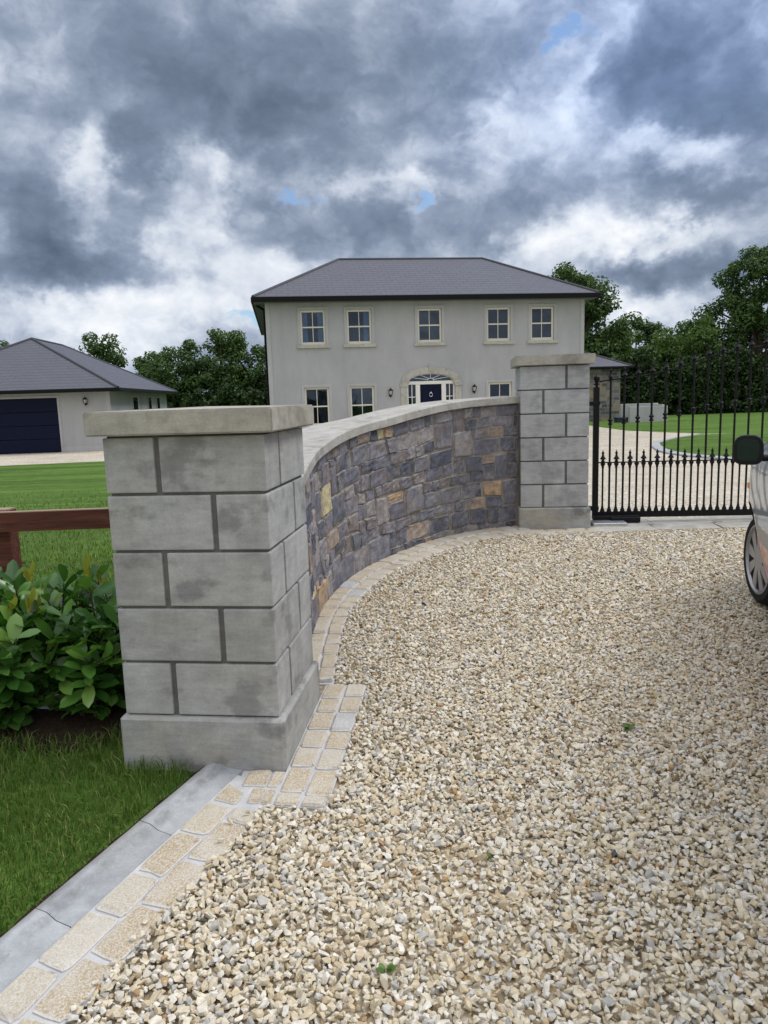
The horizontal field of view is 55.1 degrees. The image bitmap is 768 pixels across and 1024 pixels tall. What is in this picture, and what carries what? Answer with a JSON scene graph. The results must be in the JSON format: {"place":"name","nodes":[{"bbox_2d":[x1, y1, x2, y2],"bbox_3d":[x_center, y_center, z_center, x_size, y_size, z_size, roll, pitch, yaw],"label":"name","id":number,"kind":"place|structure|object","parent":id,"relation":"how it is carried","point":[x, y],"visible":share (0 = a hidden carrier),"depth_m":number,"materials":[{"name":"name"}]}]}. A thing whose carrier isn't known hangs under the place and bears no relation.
{"place":"outdoors","nodes":[
{"label":"outdoors","id":0,"kind":"place"},
{"bbox_2d":[0,488,116,612],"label":"grass","id":1,"kind":"structure","parent":0,"point":[103,550],"depth_m":6.85,"materials":[{"name":"green plant"}]},
{"bbox_2d":[0,412,767,934],"bbox_3d":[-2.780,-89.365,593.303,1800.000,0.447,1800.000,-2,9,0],"label":"ground","id":2,"kind":"structure","parent":0,"point":[78,480],"depth_m":6.95,"materials":[{"name":"green plant"}]},
{"bbox_2d":[0,339,9,347],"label":"tree","id":3,"kind":"object","parent":2,"relation":"on","point":[2,344],"visible":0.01,"depth_m":55.51,"materials":[{"name":"green plant"}]},
{"bbox_2d":[0,507,113,590],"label":"timber fence","id":4,"kind":"object","parent":2,"relation":"on","point":[13,522],"visible":0.21,"depth_m":3.56,"materials":[{"name":"wood"}]},
{"bbox_2d":[0,692,126,754],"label":"soil","id":5,"kind":"structure","parent":2,"relation":"on","point":[45,721],"depth_m":3.31,"materials":[{"name":"brown soil"}]},
{"bbox_2d":[0,560,82,730],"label":"laurel shrub","id":6,"kind":"object","parent":5,"relation":"on","point":[21,697],"visible":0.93,"depth_m":3.28,"materials":[{"name":"green plant"}]},
{"bbox_2d":[16,554,125,719],"bbox_3d":[-1.392,0.567,3.441,0.753,0.808,0.664,-2,9,0],"label":"laurel shrub","id":7,"kind":"object","parent":5,"relation":"on","point":[91,669],"visible":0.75,"depth_m":3.31,"materials":[{"name":"green plant"}]},
{"bbox_2d":[0,337,177,453],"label":"garage","id":8,"kind":"structure","parent":2,"relation":"on","point":[46,387],"depth_m":29.87,"materials":[{"name":"grey paint"}]},
{"bbox_2d":[0,398,61,453],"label":"garage door","id":9,"kind":"structure","parent":8,"relation":"in","point":[42,410],"depth_m":29.73,"materials":[{"name":"blue paint"}]},
{"bbox_2d":[131,395,139,409],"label":"window","id":10,"kind":"structure","parent":8,"relation":"in","point":[135,398],"depth_m":34.05,"materials":[{"name":"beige glass"}]},
{"bbox_2d":[147,396,152,408],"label":"window","id":11,"kind":"structure","parent":8,"relation":"in","point":[149,398],"depth_m":37.08,"materials":[{"name":"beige glass"}]},
{"bbox_2d":[156,396,160,408],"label":"window","id":12,"kind":"structure","parent":8,"relation":"in","point":[158,399],"depth_m":39.01,"materials":[{"name":"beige glass"}]},
{"bbox_2d":[0,720,192,933],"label":"grass","id":13,"kind":"structure","parent":2,"relation":"on","point":[52,772],"depth_m":2.76,"materials":[{"name":"green plant"}]},
{"bbox_2d":[73,332,127,367],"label":"tree","id":14,"kind":"object","parent":2,"relation":"on","point":[110,355],"visible":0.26,"depth_m":55.15,"materials":[{"name":"green plant"}]},
{"bbox_2d":[0,766,204,937],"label":"soil edge","id":15,"kind":"object","parent":2,"relation":"on","point":[45,897],"visible":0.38,"depth_m":2.39,"materials":[{"name":"brown soil"}]},
{"bbox_2d":[0,763,242,992],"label":"concrete kerb","id":16,"kind":"structure","parent":2,"relation":"on","point":[28,940],"depth_m":2.33,"materials":[{"name":"grey concrete"}]},
{"bbox_2d":[132,350,173,382],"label":"tree","id":17,"kind":"object","parent":2,"relation":"on","point":[140,363],"visible":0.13,"depth_m":56.33,"materials":[{"name":"green plant"}]},
{"bbox_2d":[136,339,210,401],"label":"tree","id":18,"kind":"object","parent":2,"relation":"on","point":[190,378],"visible":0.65,"depth_m":53.96,"materials":[{"name":"green plant"}]},
{"bbox_2d":[83,405,319,771],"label":"stone pier","id":19,"kind":"structure","parent":2,"relation":"on","point":[207,513],"depth_m":2.89,"materials":[{"name":"stone"}]},
{"bbox_2d":[166,383,267,407],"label":"hedgerow","id":20,"kind":"object","parent":2,"relation":"on","point":[222,397],"visible":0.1,"depth_m":52.84,"materials":[{"name":"green plant"}]},
{"bbox_2d":[193,327,257,405],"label":"tree","id":21,"kind":"object","parent":2,"relation":"on","point":[232,349],"visible":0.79,"depth_m":54.31,"materials":[{"name":"green plant"}]},
{"bbox_2d":[231,344,266,405],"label":"tree","id":22,"kind":"object","parent":2,"relation":"on","point":[257,373],"visible":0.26,"depth_m":55.48,"materials":[{"name":"green plant"}]},
{"bbox_2d":[0,525,596,1023],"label":"sett edging","id":23,"kind":"object","parent":2,"relation":"on","point":[78,941],"visible":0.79,"depth_m":2.52,"materials":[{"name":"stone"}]},
{"bbox_2d":[0,426,750,519],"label":"driveway court","id":24,"kind":"object","parent":2,"relation":"on","point":[97,456],"visible":0.23,"depth_m":14.26,"materials":[{"name":"beige gravel"}]},
{"bbox_2d":[301,396,519,633],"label":"curved wall","id":25,"kind":"structure","parent":2,"relation":"on","point":[383,484],"depth_m":6.36,"materials":[{"name":"stone"}]},
{"bbox_2d":[251,257,600,428],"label":"house","id":26,"kind":"structure","parent":2,"relation":"on","point":[344,338],"depth_m":27.69,"materials":[{"name":"beige paint"}]},
{"bbox_2d":[297,307,330,348],"bbox_3d":[-2.614,-6.753,27.029,1.220,1.465,0.307,-3,9,-7],"label":"window","id":27,"kind":"structure","parent":26,"relation":"in","point":[322,318],"depth_m":27.02,"materials":[{"name":"beige glass"}]},
{"bbox_2d":[301,384,332,428],"bbox_3d":[-2.479,-3.904,27.418,1.220,1.650,0.200,-3,9,-7],"label":"window","id":28,"kind":"structure","parent":26,"relation":"in","point":[324,386],"depth_m":27.37,"materials":[{"name":"beige glass"}]},
{"bbox_2d":[343,306,376,347],"bbox_3d":[-0.922,-6.839,27.250,1.220,1.465,0.307,-3,9,-7],"label":"window","id":29,"kind":"structure","parent":26,"relation":"in","point":[368,319],"depth_m":27.21,"materials":[{"name":"beige glass"}]},
{"bbox_2d":[347,383,377,417],"bbox_3d":[-0.813,-4.054,27.648,1.120,1.525,0.155,-3,9,-7],"label":"window","id":30,"kind":"structure","parent":26,"relation":"in","point":[359,385],"depth_m":27.57,"materials":[{"name":"beige glass"}]},
{"bbox_2d":[414,305,445,345],"bbox_3d":[1.701,-6.965,27.537,1.220,1.465,0.200,-3,9,-7],"label":"window","id":31,"kind":"structure","parent":26,"relation":"in","point":[441,341],"depth_m":27.52,"materials":[{"name":"beige glass"}]},
{"bbox_2d":[420,384,441,402],"bbox_3d":[1.800,-3.826,28.064,0.826,2.058,0.093,-3,9,-7],"label":"front door","id":32,"kind":"structure","parent":26,"relation":"in","point":[428,392],"depth_m":27.95,"materials":[{"name":"blue paint"}]},
{"bbox_2d":[472,384,476,393],"bbox_3d":[3.438,-4.688,27.981,0.196,0.375,0.205,-3,9,-7],"label":"wall lantern","id":33,"kind":"object","parent":26,"relation":"attached to","point":[474,387],"depth_m":27.93,"materials":[{"name":"black metal"}]},
{"bbox_2d":[483,304,514,344],"bbox_3d":[4.326,-7.099,27.879,1.220,1.465,0.200,-3,9,-7],"label":"window","id":34,"kind":"structure","parent":26,"relation":"in","point":[509,307],"depth_m":27.87,"materials":[{"name":"beige glass"}]},
{"bbox_2d":[486,379,514,396],"bbox_3d":[4.460,-4.324,28.335,1.120,1.525,0.155,-3,9,-7],"label":"window","id":35,"kind":"structure","parent":26,"relation":"in","point":[501,381],"depth_m":28.22,"materials":[{"name":"beige glass"}]},
{"bbox_2d":[527,304,557,343],"bbox_3d":[6.029,-7.186,28.101,1.220,1.465,0.200,-3,9,-7],"label":"window","id":36,"kind":"structure","parent":26,"relation":"in","point":[530,340],"depth_m":28.08,"materials":[{"name":"beige glass"}]},
{"bbox_2d":[510,353,595,529],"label":"stone pier","id":37,"kind":"structure","parent":2,"relation":"on","point":[552,392],"depth_m":7.01,"materials":[{"name":"stone"}]},
{"bbox_2d":[589,333,767,518],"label":"iron gate","id":38,"kind":"structure","parent":37,"relation":"attached to","point":[676,511],"depth_m":7.21,"materials":[{"name":"black metal"}]},
{"bbox_2d":[548,261,631,360],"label":"tree","id":39,"kind":"object","parent":2,"relation":"on","point":[598,309],"visible":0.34,"depth_m":44.55,"materials":[{"name":"green plant"}]},
{"bbox_2d":[584,351,633,420],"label":"annex","id":40,"kind":"object","parent":2,"relation":"on","point":[602,366],"visible":0.17,"depth_m":40.40,"materials":[{"name":"stone"}]},
{"bbox_2d":[592,327,637,353],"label":"tree","id":41,"kind":"object","parent":2,"relation":"on","point":[631,335],"visible":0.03,"depth_m":46.33,"materials":[{"name":"green plant"}]},
{"bbox_2d":[604,311,670,349],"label":"tree","id":42,"kind":"object","parent":2,"relation":"on","point":[647,329],"visible":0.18,"depth_m":58.13,"materials":[{"name":"green plant"}]},
{"bbox_2d":[619,403,667,422],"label":"garden wall","id":43,"kind":"structure","parent":2,"relation":"on","point":[644,411],"depth_m":37.74,"materials":[{"name":"grey concrete"}]},
{"bbox_2d":[585,312,722,402],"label":"tree","id":44,"kind":"object","parent":2,"relation":"on","point":[674,349],"visible":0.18,"depth_m":46.16,"materials":[{"name":"green plant"}]},
{"bbox_2d":[590,515,752,532],"bbox_3d":[4.111,0.102,7.187,4.248,0.101,0.551,-2,9,0],"label":"gate threshold","id":45,"kind":"object","parent":2,"relation":"on","point":[718,522],"visible":0.59,"depth_m":7.09,"materials":[{"name":"concrete"}]},
{"bbox_2d":[590,515,639,526],"bbox_3d":[2.271,0.088,7.213,0.480,0.080,0.270,-1,9,5],"label":"gate motor","id":46,"kind":"object","parent":45,"relation":"on","point":[609,520],"visible":0.94,"depth_m":7.22,"materials":[{"name":"metal"}]},
{"bbox_2d":[592,340,767,414],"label":"hedge","id":47,"kind":"object","parent":2,"relation":"on","point":[638,357],"visible":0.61,"depth_m":45.30,"materials":[{"name":"green plant"}]},
{"bbox_2d":[667,319,705,349],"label":"tree","id":48,"kind":"object","parent":2,"relation":"on","point":[685,329],"visible":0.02,"depth_m":60.18,"materials":[{"name":"green plant"}]},
{"bbox_2d":[652,434,731,458],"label":"curb","id":49,"kind":"structure","parent":2,"relation":"on","point":[656,445],"depth_m":20.93,"materials":[{"name":"concrete"}]},
{"bbox_2d":[656,318,733,360],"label":"tree","id":50,"kind":"object","parent":2,"relation":"on","point":[718,325],"visible":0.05,"depth_m":49.33,"materials":[{"name":"green plant"}]},
{"bbox_2d":[686,243,767,360],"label":"tree","id":51,"kind":"object","parent":2,"relation":"on","point":[748,317],"visible":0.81,"depth_m":47.82,"materials":[{"name":"green plant"}]},
{"bbox_2d":[0,0,767,393],"label":"sky","id":52,"kind":"structure","parent":0,"point":[166,165],"materials":[{"name":"grey"}]},
{"bbox_2d":[54,527,767,1023],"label":"gravel","id":53,"kind":"structure","parent":0,"point":[398,589],"depth_m":2.57,"materials":[{"name":"beige gravel"}]},
{"bbox_2d":[376,963,395,972],"bbox_3d":[0.005,1.193,1.925,0.053,0.019,0.033,-2,9,0],"label":"weed","id":54,"kind":"object","parent":53,"relation":"on","point":[391,968],"visible":0.99,"depth_m":1.92,"materials":[{"name":"green plant"}]},
{"bbox_2d":[623,723,634,730],"bbox_3d":[1.049,0.924,3.164,0.052,0.024,0.050,4,10,32],"label":"weed","id":55,"kind":"object","parent":53,"relation":"on","point":[627,726],"visible":1,"depth_m":3.17,"materials":[{"name":"green plant"}]},
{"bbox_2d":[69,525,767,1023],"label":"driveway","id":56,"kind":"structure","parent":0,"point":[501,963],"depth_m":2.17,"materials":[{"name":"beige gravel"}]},
{"bbox_2d":[733,435,767,604],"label":"car","id":57,"kind":"object","parent":56,"relation":"on","point":[752,450],"visible":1,"depth_m":4.29,"materials":[{"name":"silver metal"}]},
{"bbox_2d":[613,417,627,421],"bbox_3d":[12.326,-4.801,38.281,0.680,0.260,0.480,-2,9,-3],"label":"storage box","id":58,"kind":"object","parent":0,"point":[617,419],"visible":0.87,"depth_m":38.09,"materials":[{"name":"plastic"}]},
{"bbox_2d":[660,432,767,456],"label":"lawn island","id":59,"kind":"structure","parent":0,"point":[712,441],"depth_m":23.64,"materials":[{"name":"green plant"}]}
]}

